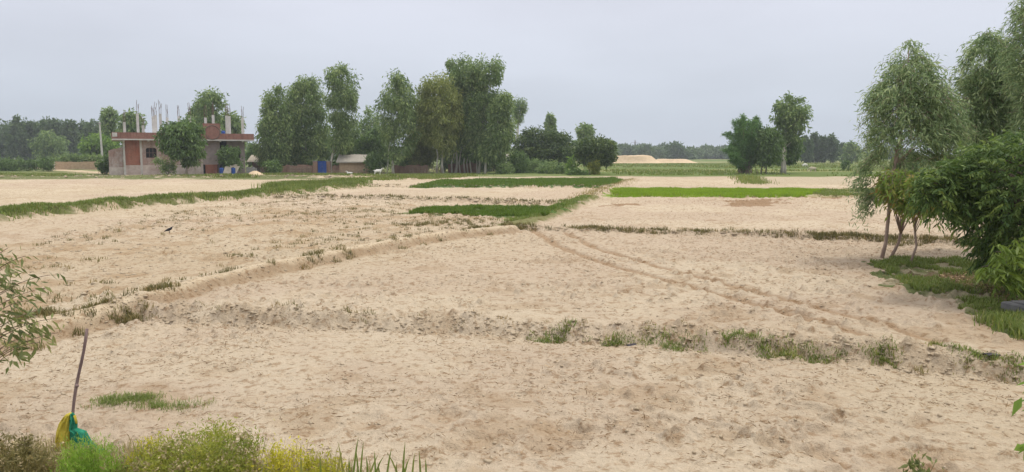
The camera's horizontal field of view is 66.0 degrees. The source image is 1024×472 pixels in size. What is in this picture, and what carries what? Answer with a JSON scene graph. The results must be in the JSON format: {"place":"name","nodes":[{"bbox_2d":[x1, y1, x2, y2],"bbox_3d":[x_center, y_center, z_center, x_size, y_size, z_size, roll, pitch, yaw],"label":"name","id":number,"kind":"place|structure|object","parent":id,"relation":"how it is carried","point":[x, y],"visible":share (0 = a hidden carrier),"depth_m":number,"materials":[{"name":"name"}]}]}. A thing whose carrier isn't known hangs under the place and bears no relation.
{"place":"outdoors","nodes":[
{"label":"outdoors","id":0,"kind":"place"},
{"bbox_2d":[108,100,253,174],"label":"unfinished house","id":1,"kind":"structure","parent":0,"point":[138,152],"depth_m":102.84,"materials":[{"name":"brick"}]},
{"bbox_2d":[0,179,372,220],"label":"bund grass","id":2,"kind":"structure","parent":0,"point":[10,208],"depth_m":40.22,"materials":[{"name":"plant"}]},
{"bbox_2d":[0,172,372,177],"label":"verge grass","id":3,"kind":"structure","parent":0,"point":[216,175],"depth_m":98.43,"materials":[{"name":"plant"}]},
{"bbox_2d":[0,429,377,471],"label":"edge grass","id":4,"kind":"structure","parent":0,"point":[129,449],"depth_m":6.61,"materials":[{"name":"plant"}]},
{"bbox_2d":[251,177,372,188],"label":"tall bund grass","id":5,"kind":"structure","parent":0,"point":[289,182],"depth_m":62.63,"materials":[{"name":"plant"}]},
{"bbox_2d":[300,440,426,471],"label":"tall grass","id":6,"kind":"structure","parent":0,"point":[374,465],"depth_m":5.69,"materials":[{"name":"plant"}]},
{"bbox_2d":[0,157,1023,471],"bbox_3d":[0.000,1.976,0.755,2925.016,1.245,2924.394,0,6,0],"label":"ground","id":7,"kind":"structure","parent":0,"point":[878,313],"depth_m":11.43,"materials":[{"name":"soil"}]},
{"bbox_2d":[0,119,10,158],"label":"woodland tree","id":8,"kind":"object","parent":7,"relation":"on","point":[3,132],"visible":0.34,"depth_m":245.62,"materials":[{"name":"green plant"}]},
{"bbox_2d":[3,114,33,161],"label":"woodland tree","id":9,"kind":"object","parent":7,"relation":"on","point":[16,146],"visible":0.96,"depth_m":241.76,"materials":[{"name":"green plant"}]},
{"bbox_2d":[0,155,40,170],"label":"shrub","id":10,"kind":"object","parent":7,"relation":"on","point":[14,165],"visible":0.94,"depth_m":125.13,"materials":[{"name":"green plant"}]},
{"bbox_2d":[22,117,40,161],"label":"woodland tree","id":11,"kind":"object","parent":7,"relation":"on","point":[29,128],"visible":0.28,"depth_m":248.12,"materials":[{"name":"green plant"}]},
{"bbox_2d":[0,244,67,375],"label":"roadside sapling","id":12,"kind":"object","parent":7,"relation":"on","point":[17,347],"visible":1,"depth_m":7.40,"materials":[{"name":"green plant"}]},
{"bbox_2d":[0,428,68,471],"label":"wild plant","id":13,"kind":"object","parent":7,"relation":"on","point":[40,462],"visible":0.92,"depth_m":6.09,"materials":[{"name":"green plant"}]},
{"bbox_2d":[30,116,57,159],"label":"woodland tree","id":14,"kind":"object","parent":7,"relation":"on","point":[43,124],"visible":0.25,"depth_m":244.53,"materials":[{"name":"green plant"}]},
{"bbox_2d":[36,157,55,171],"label":"shrub","id":15,"kind":"object","parent":7,"relation":"on","point":[46,165],"visible":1,"depth_m":121.11,"materials":[{"name":"green plant"}]},
{"bbox_2d":[26,129,70,161],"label":"woodland tree","id":16,"kind":"object","parent":7,"relation":"on","point":[47,145],"visible":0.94,"depth_m":202.17,"materials":[{"name":"green plant"}]},
{"bbox_2d":[57,119,79,161],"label":"woodland tree","id":17,"kind":"object","parent":7,"relation":"on","point":[69,132],"visible":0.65,"depth_m":242.91,"materials":[{"name":"green plant"}]},
{"bbox_2d":[53,161,99,169],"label":"mud wall","id":18,"kind":"structure","parent":7,"relation":"on","point":[77,165],"depth_m":136.48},
{"bbox_2d":[50,151,103,164],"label":"shrub","id":19,"kind":"object","parent":7,"relation":"on","point":[74,157],"visible":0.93,"depth_m":137.06,"materials":[{"name":"green plant"}]},
{"bbox_2d":[71,329,87,412],"bbox_3d":[-3.878,1.384,7.031,0.040,1.093,0.265,4,7,33],"label":"stick","id":20,"kind":"object","parent":7,"relation":"on","point":[76,386],"visible":0.69,"depth_m":7.03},
{"bbox_2d":[54,412,100,452],"bbox_3d":[-3.757,1.763,6.918,0.529,0.453,0.157,0,6,0],"label":"cloth bag","id":21,"kind":"object","parent":20,"relation":"hanging from","point":[68,426],"visible":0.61,"depth_m":6.88,"materials":[{"name":"fabric"}]},
{"bbox_2d":[77,118,101,154],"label":"woodland tree","id":22,"kind":"object","parent":7,"relation":"on","point":[91,126],"visible":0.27,"depth_m":236.64,"materials":[{"name":"green plant"}]},
{"bbox_2d":[49,432,131,471],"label":"feathery plant","id":23,"kind":"object","parent":7,"relation":"on","point":[79,451],"visible":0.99,"depth_m":5.89,"materials":[{"name":"green plant"}]},
{"bbox_2d":[77,133,120,161],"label":"woodland tree","id":24,"kind":"object","parent":7,"relation":"on","point":[90,146],"visible":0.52,"depth_m":162.35,"materials":[{"name":"green plant"}]},
{"bbox_2d":[94,154,108,173],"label":"shrub","id":25,"kind":"object","parent":7,"relation":"on","point":[102,167],"visible":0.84,"depth_m":103.21,"materials":[{"name":"green plant"}]},
{"bbox_2d":[98,106,120,145],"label":"distant tree","id":26,"kind":"object","parent":7,"relation":"on","point":[108,117],"visible":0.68,"depth_m":169.51,"materials":[{"name":"green plant"}]},
{"bbox_2d":[98,452,138,471],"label":"wild plant","id":27,"kind":"object","parent":7,"relation":"on","point":[123,467],"visible":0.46,"depth_m":5.93,"materials":[{"name":"green plant"}]},
{"bbox_2d":[114,107,147,146],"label":"distant tree","id":28,"kind":"object","parent":7,"relation":"on","point":[129,118],"visible":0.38,"depth_m":147.64,"materials":[{"name":"green plant"}]},
{"bbox_2d":[77,388,215,412],"bbox_3d":[-3.771,1.707,8.264,1.425,0.114,0.650,1,6,9],"label":"grass tuft","id":29,"kind":"object","parent":7,"relation":"on","point":[128,397],"visible":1,"depth_m":8.23,"materials":[{"name":"plant"}]},
{"bbox_2d":[124,427,179,471],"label":"wild plant","id":30,"kind":"object","parent":7,"relation":"on","point":[132,458],"visible":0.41,"depth_m":5.87,"materials":[{"name":"yellow plant"}]},
{"bbox_2d":[150,156,177,174],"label":"shrub","id":31,"kind":"object","parent":7,"relation":"on","point":[164,168],"visible":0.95,"depth_m":96.93,"materials":[{"name":"green plant"}]},
{"bbox_2d":[151,114,207,174],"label":"broadleaf tree","id":32,"kind":"object","parent":7,"relation":"on","point":[184,143],"visible":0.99,"depth_m":94.50,"materials":[{"name":"green plant"}]},
{"bbox_2d":[122,413,274,471],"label":"flowering weed","id":33,"kind":"object","parent":7,"relation":"on","point":[192,463],"visible":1,"depth_m":5.74,"materials":[{"name":"green plant"}]},
{"bbox_2d":[187,86,229,132],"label":"distant tree","id":34,"kind":"object","parent":7,"relation":"on","point":[207,100],"visible":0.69,"depth_m":135.38,"materials":[{"name":"green plant"}]},
{"bbox_2d":[215,145,243,171],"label":"shrub","id":35,"kind":"object","parent":7,"relation":"on","point":[228,156],"visible":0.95,"depth_m":104.10,"materials":[{"name":"green plant"}]},
{"bbox_2d":[219,110,248,150],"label":"distant tree","id":36,"kind":"object","parent":7,"relation":"on","point":[235,126],"visible":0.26,"depth_m":143.94,"materials":[{"name":"green plant"}]},
{"bbox_2d":[0,193,501,304],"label":"field weed","id":37,"kind":"object","parent":7,"relation":"on","point":[252,255],"visible":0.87,"depth_m":26.37,"materials":[{"name":"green plant"}]},
{"bbox_2d":[245,142,258,166],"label":"distant tree","id":38,"kind":"object","parent":7,"relation":"on","point":[249,153],"visible":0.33,"depth_m":133.47,"materials":[{"name":"green plant"}]},
{"bbox_2d":[0,217,530,350],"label":"bund weed","id":39,"kind":"object","parent":7,"relation":"on","point":[131,316],"visible":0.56,"depth_m":13.36,"materials":[{"name":"green plant"}]},
{"bbox_2d":[260,158,283,172],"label":"shrub","id":40,"kind":"object","parent":7,"relation":"on","point":[271,167],"visible":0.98,"depth_m":105.10,"materials":[{"name":"green plant"}]},
{"bbox_2d":[251,83,301,171],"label":"eucalyptus tree","id":41,"kind":"object","parent":7,"relation":"on","point":[275,129],"visible":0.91,"depth_m":109.97,"materials":[{"name":"green plant"}]},
{"bbox_2d":[251,420,312,471],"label":"yellow plant","id":42,"kind":"object","parent":7,"relation":"on","point":[280,462],"visible":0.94,"depth_m":5.78,"materials":[{"name":"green plant"}]},
{"bbox_2d":[253,125,338,165],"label":"bushy tree","id":43,"kind":"object","parent":7,"relation":"on","point":[333,162],"visible":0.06,"depth_m":117.44,"materials":[{"name":"green plant"}]},
{"bbox_2d":[282,165,312,172],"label":"brick wall","id":44,"kind":"structure","parent":7,"relation":"on","point":[286,168],"depth_m":108.62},
{"bbox_2d":[284,74,332,165],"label":"eucalyptus tree","id":45,"kind":"object","parent":7,"relation":"on","point":[310,110],"visible":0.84,"depth_m":112.72,"materials":[{"name":"green plant"}]},
{"bbox_2d":[285,441,350,471],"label":"yellow plant","id":46,"kind":"object","parent":7,"relation":"on","point":[325,465],"visible":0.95,"depth_m":5.76,"materials":[{"name":"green plant"}]},
{"bbox_2d":[313,161,330,172],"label":"gateway","id":47,"kind":"object","parent":7,"relation":"on","point":[321,166],"visible":0.79,"depth_m":108.36,"materials":[{"name":"metal"}]},
{"bbox_2d":[321,61,362,169],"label":"eucalyptus tree","id":48,"kind":"object","parent":7,"relation":"on","point":[339,141],"visible":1,"depth_m":107.01,"materials":[{"name":"green plant"}]},
{"bbox_2d":[335,123,364,160],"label":"bushy tree","id":49,"kind":"object","parent":7,"relation":"on","point":[356,133],"visible":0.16,"depth_m":115.55,"materials":[{"name":"green plant"}]},
{"bbox_2d":[336,154,370,173],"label":"thatched hut","id":50,"kind":"object","parent":7,"relation":"on","point":[353,162],"visible":0.69,"depth_m":108.11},
{"bbox_2d":[350,124,391,169],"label":"bushy tree","id":51,"kind":"object","parent":7,"relation":"on","point":[368,143],"visible":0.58,"depth_m":114.11,"materials":[{"name":"green plant"}]},
{"bbox_2d":[358,105,384,150],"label":"eucalyptus tree","id":52,"kind":"object","parent":7,"relation":"on","point":[368,124],"visible":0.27,"depth_m":147.87,"materials":[{"name":"green plant"}]},
{"bbox_2d":[363,149,383,173],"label":"shrub","id":53,"kind":"object","parent":7,"relation":"on","point":[373,160],"visible":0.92,"depth_m":106.05,"materials":[{"name":"green plant"}]},
{"bbox_2d":[371,67,422,173],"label":"eucalyptus tree","id":54,"kind":"object","parent":7,"relation":"on","point":[395,102],"visible":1,"depth_m":105.19,"materials":[{"name":"green plant"}]},
{"bbox_2d":[394,164,427,172],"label":"brick wall","id":55,"kind":"structure","parent":7,"relation":"on","point":[401,169],"depth_m":109.62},
{"bbox_2d":[333,172,493,180],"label":"verge grass","id":56,"kind":"structure","parent":7,"relation":"on","point":[383,177],"depth_m":85.92,"materials":[{"name":"plant"}]},
{"bbox_2d":[401,96,438,168],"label":"bushy tree","id":57,"kind":"object","parent":7,"relation":"on","point":[421,156],"visible":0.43,"depth_m":110.96,"materials":[{"name":"green plant"}]},
{"bbox_2d":[3,174,860,204],"bbox_3d":[-16.682,-4.675,68.349,92.593,0.518,33.409,4,7,37],"label":"bund weed","id":58,"kind":"object","parent":7,"relation":"on","point":[389,194],"visible":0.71,"depth_m":44.56,"materials":[{"name":"green plant"}]},
{"bbox_2d":[415,68,467,172],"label":"eucalyptus tree","id":59,"kind":"object","parent":7,"relation":"on","point":[435,93],"visible":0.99,"depth_m":106.76,"materials":[{"name":"green plant"}]},
{"bbox_2d":[448,162,475,172],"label":"brick wall","id":60,"kind":"structure","parent":7,"relation":"on","point":[473,167],"depth_m":112.61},
{"bbox_2d":[439,51,490,172],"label":"eucalyptus tree","id":61,"kind":"object","parent":7,"relation":"on","point":[461,78],"visible":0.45,"depth_m":108.91,"materials":[{"name":"green plant"}]},
{"bbox_2d":[433,148,508,171],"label":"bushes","id":62,"kind":"object","parent":7,"relation":"on","point":[491,167],"visible":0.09,"depth_m":118.58,"materials":[{"name":"green plant"}]},
{"bbox_2d":[461,52,506,172],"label":"eucalyptus tree","id":63,"kind":"object","parent":7,"relation":"on","point":[493,69],"visible":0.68,"depth_m":107.91,"materials":[{"name":"green plant"}]},
{"bbox_2d":[409,202,563,216],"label":"rice paddy","id":64,"kind":"structure","parent":7,"relation":"on","point":[503,210],"depth_m":33.95,"materials":[{"name":"plant"}]},
{"bbox_2d":[474,91,517,173],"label":"eucalyptus tree","id":65,"kind":"object","parent":7,"relation":"on","point":[499,137],"visible":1,"depth_m":106.24,"materials":[{"name":"green plant"}]},
{"bbox_2d":[495,160,514,173],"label":"shrub","id":66,"kind":"object","parent":7,"relation":"on","point":[504,168],"visible":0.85,"depth_m":106.03,"materials":[{"name":"green plant"}]},
{"bbox_2d":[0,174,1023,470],"bbox_3d":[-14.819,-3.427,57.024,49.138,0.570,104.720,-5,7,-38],"label":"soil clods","id":67,"kind":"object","parent":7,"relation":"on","point":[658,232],"visible":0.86,"depth_m":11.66,"materials":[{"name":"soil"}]},
{"bbox_2d":[410,176,623,187],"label":"grass","id":68,"kind":"structure","parent":7,"relation":"on","point":[588,182],"depth_m":70.53,"materials":[{"name":"plant"}]},
{"bbox_2d":[506,148,530,172],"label":"shrub","id":69,"kind":"object","parent":7,"relation":"on","point":[520,165],"visible":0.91,"depth_m":108.92,"materials":[{"name":"green plant"}]},
{"bbox_2d":[511,97,528,147],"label":"eucalyptus tree","id":70,"kind":"object","parent":7,"relation":"on","point":[521,110],"visible":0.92,"depth_m":162.96,"materials":[{"name":"green plant"}]},
{"bbox_2d":[526,157,548,172],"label":"shrub","id":71,"kind":"object","parent":7,"relation":"on","point":[533,166],"visible":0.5,"depth_m":110.62,"materials":[{"name":"green plant"}]},
{"bbox_2d":[507,123,575,165],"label":"mango tree","id":72,"kind":"object","parent":7,"relation":"on","point":[542,144],"visible":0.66,"depth_m":120.39,"materials":[{"name":"green plant"}]},
{"bbox_2d":[494,194,596,221],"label":"bund grass","id":73,"kind":"structure","parent":7,"relation":"on","point":[568,202],"depth_m":35.72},
{"bbox_2d":[543,111,556,130],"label":"distant tree","id":74,"kind":"object","parent":7,"relation":"on","point":[549,119],"visible":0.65,"depth_m":182.56,"materials":[{"name":"green plant"}]},
{"bbox_2d":[535,159,570,173],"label":"shrub","id":75,"kind":"object","parent":7,"relation":"on","point":[544,168],"visible":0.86,"depth_m":106.72,"materials":[{"name":"green plant"}]},
{"bbox_2d":[136,299,1021,384],"bbox_3d":[0.648,1.315,11.210,14.005,0.415,1.581,2,6,17],"label":"bund weed","id":76,"kind":"object","parent":7,"relation":"on","point":[356,311],"visible":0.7,"depth_m":11.27,"materials":[{"name":"green plant"}]},
{"bbox_2d":[574,122,596,162],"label":"distant tree","id":77,"kind":"object","parent":7,"relation":"on","point":[584,129],"visible":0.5,"depth_m":167.56,"materials":[{"name":"green plant"}]},
{"bbox_2d":[586,159,600,174],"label":"shrub","id":78,"kind":"object","parent":7,"relation":"on","point":[595,168],"visible":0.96,"depth_m":101.31,"materials":[{"name":"green plant"}]},
{"bbox_2d":[570,133,618,172],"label":"mango tree","id":79,"kind":"object","parent":7,"relation":"on","point":[589,149],"visible":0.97,"depth_m":102.13,"materials":[{"name":"green plant"}]},
{"bbox_2d":[556,178,638,199],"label":"bund grass","id":80,"kind":"structure","parent":7,"relation":"on","point":[597,189],"depth_m":52.75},
{"bbox_2d":[614,155,660,162],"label":"sand mound","id":81,"kind":"object","parent":7,"relation":"on","point":[635,159],"visible":0.85,"depth_m":240.63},
{"bbox_2d":[657,159,696,162],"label":"sand mound","id":82,"kind":"object","parent":7,"relation":"on","point":[674,161],"visible":0.87,"depth_m":246.55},
{"bbox_2d":[609,186,824,197],"bbox_3d":[14.463,-3.013,52.201,17.166,0.410,12.437,0,6,0],"label":"rice nursery","id":83,"kind":"object","parent":7,"relation":"on","point":[798,192],"visible":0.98,"depth_m":50.51,"materials":[{"name":"plant"}]},
{"bbox_2d":[719,113,762,173],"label":"tree","id":84,"kind":"object","parent":7,"relation":"on","point":[740,153],"visible":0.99,"depth_m":104.17,"materials":[{"name":"green plant"}]},
{"bbox_2d":[500,219,1002,246],"bbox_3d":[7.844,-0.090,23.870,17.925,0.376,1.905,3,6,24],"label":"bund weed","id":85,"kind":"object","parent":7,"relation":"on","point":[865,236],"visible":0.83,"depth_m":23.70,"materials":[{"name":"green plant"}]},
{"bbox_2d":[617,141,913,159],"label":"distant wood","id":86,"kind":"object","parent":7,"relation":"on","point":[674,150],"visible":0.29,"depth_m":443.91,"materials":[{"name":"plant"}]},
{"bbox_2d":[751,124,786,173],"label":"tree","id":87,"kind":"object","parent":7,"relation":"on","point":[768,150],"visible":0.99,"depth_m":103.38,"materials":[{"name":"green plant"}]},
{"bbox_2d":[526,318,1023,382],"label":"bund weed","id":88,"kind":"object","parent":7,"relation":"on","point":[782,351],"visible":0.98,"depth_m":10.30,"materials":[{"name":"green plant"}]},
{"bbox_2d":[773,136,805,165],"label":"tree","id":89,"kind":"object","parent":7,"relation":"on","point":[793,152],"visible":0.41,"depth_m":107.91,"materials":[{"name":"green plant"}]},
{"bbox_2d":[768,90,813,173],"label":"tree","id":90,"kind":"object","parent":7,"relation":"on","point":[790,121],"visible":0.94,"depth_m":105.98,"materials":[{"name":"green plant"}]},
{"bbox_2d":[799,135,814,162],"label":"distant tree","id":91,"kind":"object","parent":7,"relation":"on","point":[806,155],"visible":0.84,"depth_m":252.25,"materials":[{"name":"green plant"}]},
{"bbox_2d":[809,131,820,162],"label":"distant tree","id":92,"kind":"object","parent":7,"relation":"on","point":[813,135],"visible":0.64,"depth_m":257.24,"materials":[{"name":"green plant"}]},
{"bbox_2d":[814,134,827,162],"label":"distant tree","id":93,"kind":"object","parent":7,"relation":"on","point":[820,149],"visible":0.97,"depth_m":255.52,"materials":[{"name":"green plant"}]},
{"bbox_2d":[823,132,840,162],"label":"distant tree","id":94,"kind":"object","parent":7,"relation":"on","point":[832,147],"visible":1,"depth_m":253.57,"materials":[{"name":"green plant"}]},
{"bbox_2d":[838,140,863,162],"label":"distant tree","id":95,"kind":"object","parent":7,"relation":"on","point":[850,154],"visible":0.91,"depth_m":237.60,"materials":[{"name":"green plant"}]},
{"bbox_2d":[813,187,898,196],"bbox_3d":[23.524,-3.042,52.782,5.886,0.343,14.861,3,7,26],"label":"sparse rice","id":96,"kind":"object","parent":7,"relation":"on","point":[841,192],"visible":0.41,"depth_m":50.87,"materials":[{"name":"green plant"}]},
{"bbox_2d":[867,167,936,256],"bbox_3d":[9.056,-0.456,18.176,1.837,2.268,2.059,0,6,0],"label":"young mango tree","id":97,"kind":"object","parent":7,"relation":"on","point":[888,184],"visible":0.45,"depth_m":17.97,"materials":[{"name":"green plant"}]},
{"bbox_2d":[842,39,988,257],"bbox_3d":[9.579,-2.050,18.884,3.262,5.285,2.519,0,6,0],"label":"young eucalyptus","id":98,"kind":"object","parent":7,"relation":"on","point":[940,129],"visible":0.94,"depth_m":18.50,"materials":[{"name":"green plant"}]},
{"bbox_2d":[898,449,943,471],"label":"leafy weed","id":99,"kind":"object","parent":7,"relation":"on","point":[911,465],"visible":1,"depth_m":6.12,"materials":[{"name":"green plant"}]},
{"bbox_2d":[898,172,946,263],"bbox_3d":[8.875,-0.341,17.178,1.120,2.217,1.514,-1,6,-12],"label":"thin sapling","id":100,"kind":"object","parent":7,"relation":"on","point":[909,194],"visible":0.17,"depth_m":16.98,"materials":[{"name":"green plant"}]},
{"bbox_2d":[904,129,1023,299],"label":"leafy tree","id":101,"kind":"object","parent":7,"relation":"on","point":[971,193],"visible":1,"depth_m":13.48,"materials":[{"name":"green plant"}]},
{"bbox_2d":[939,271,1021,299],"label":"leaf litter","id":102,"kind":"object","parent":7,"relation":"on","point":[956,276],"visible":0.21,"depth_m":15.61,"materials":[{"name":"plant"}]},
{"bbox_2d":[944,27,1023,188],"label":"young eucalyptus","id":103,"kind":"object","parent":7,"relation":"on","point":[986,102],"visible":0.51,"depth_m":19.92,"materials":[{"name":"green plant"}]},
{"bbox_2d":[990,0,1023,175],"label":"young eucalyptus","id":104,"kind":"object","parent":7,"relation":"on","point":[1015,51],"visible":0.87,"depth_m":18.32,"materials":[{"name":"green plant"}]},
{"bbox_2d":[1001,300,1023,311],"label":"concrete block","id":105,"kind":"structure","parent":7,"relation":"on","point":[1014,305],"depth_m":12.45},
{"bbox_2d":[1012,362,1023,460],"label":"roadside sapling","id":106,"kind":"object","parent":7,"relation":"on","point":[1017,405],"visible":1,"depth_m":6.18,"materials":[{"name":"green plant"}]},
{"bbox_2d":[0,0,1023,155],"label":"sky","id":107,"kind":"structure","parent":0,"point":[654,72],"materials":[{"name":"grey"}]},
{"bbox_2d":[727,174,776,184],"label":"bund grass","id":108,"kind":"structure","parent":0,"point":[751,179],"depth_m":74.92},
{"bbox_2d":[576,162,933,175],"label":"pasture grass","id":109,"kind":"structure","parent":0,"point":[699,165],"depth_m":128.74,"materials":[{"name":"plant"}]},
{"bbox_2d":[869,254,1023,334],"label":"shade grass","id":110,"kind":"structure","parent":0,"point":[891,265],"depth_m":15.45,"materials":[{"name":"plant"}]},
{"bbox_2d":[967,308,1023,339],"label":"border grass","id":111,"kind":"structure","parent":0,"point":[1002,321],"depth_m":11.47,"materials":[{"name":"plant"}]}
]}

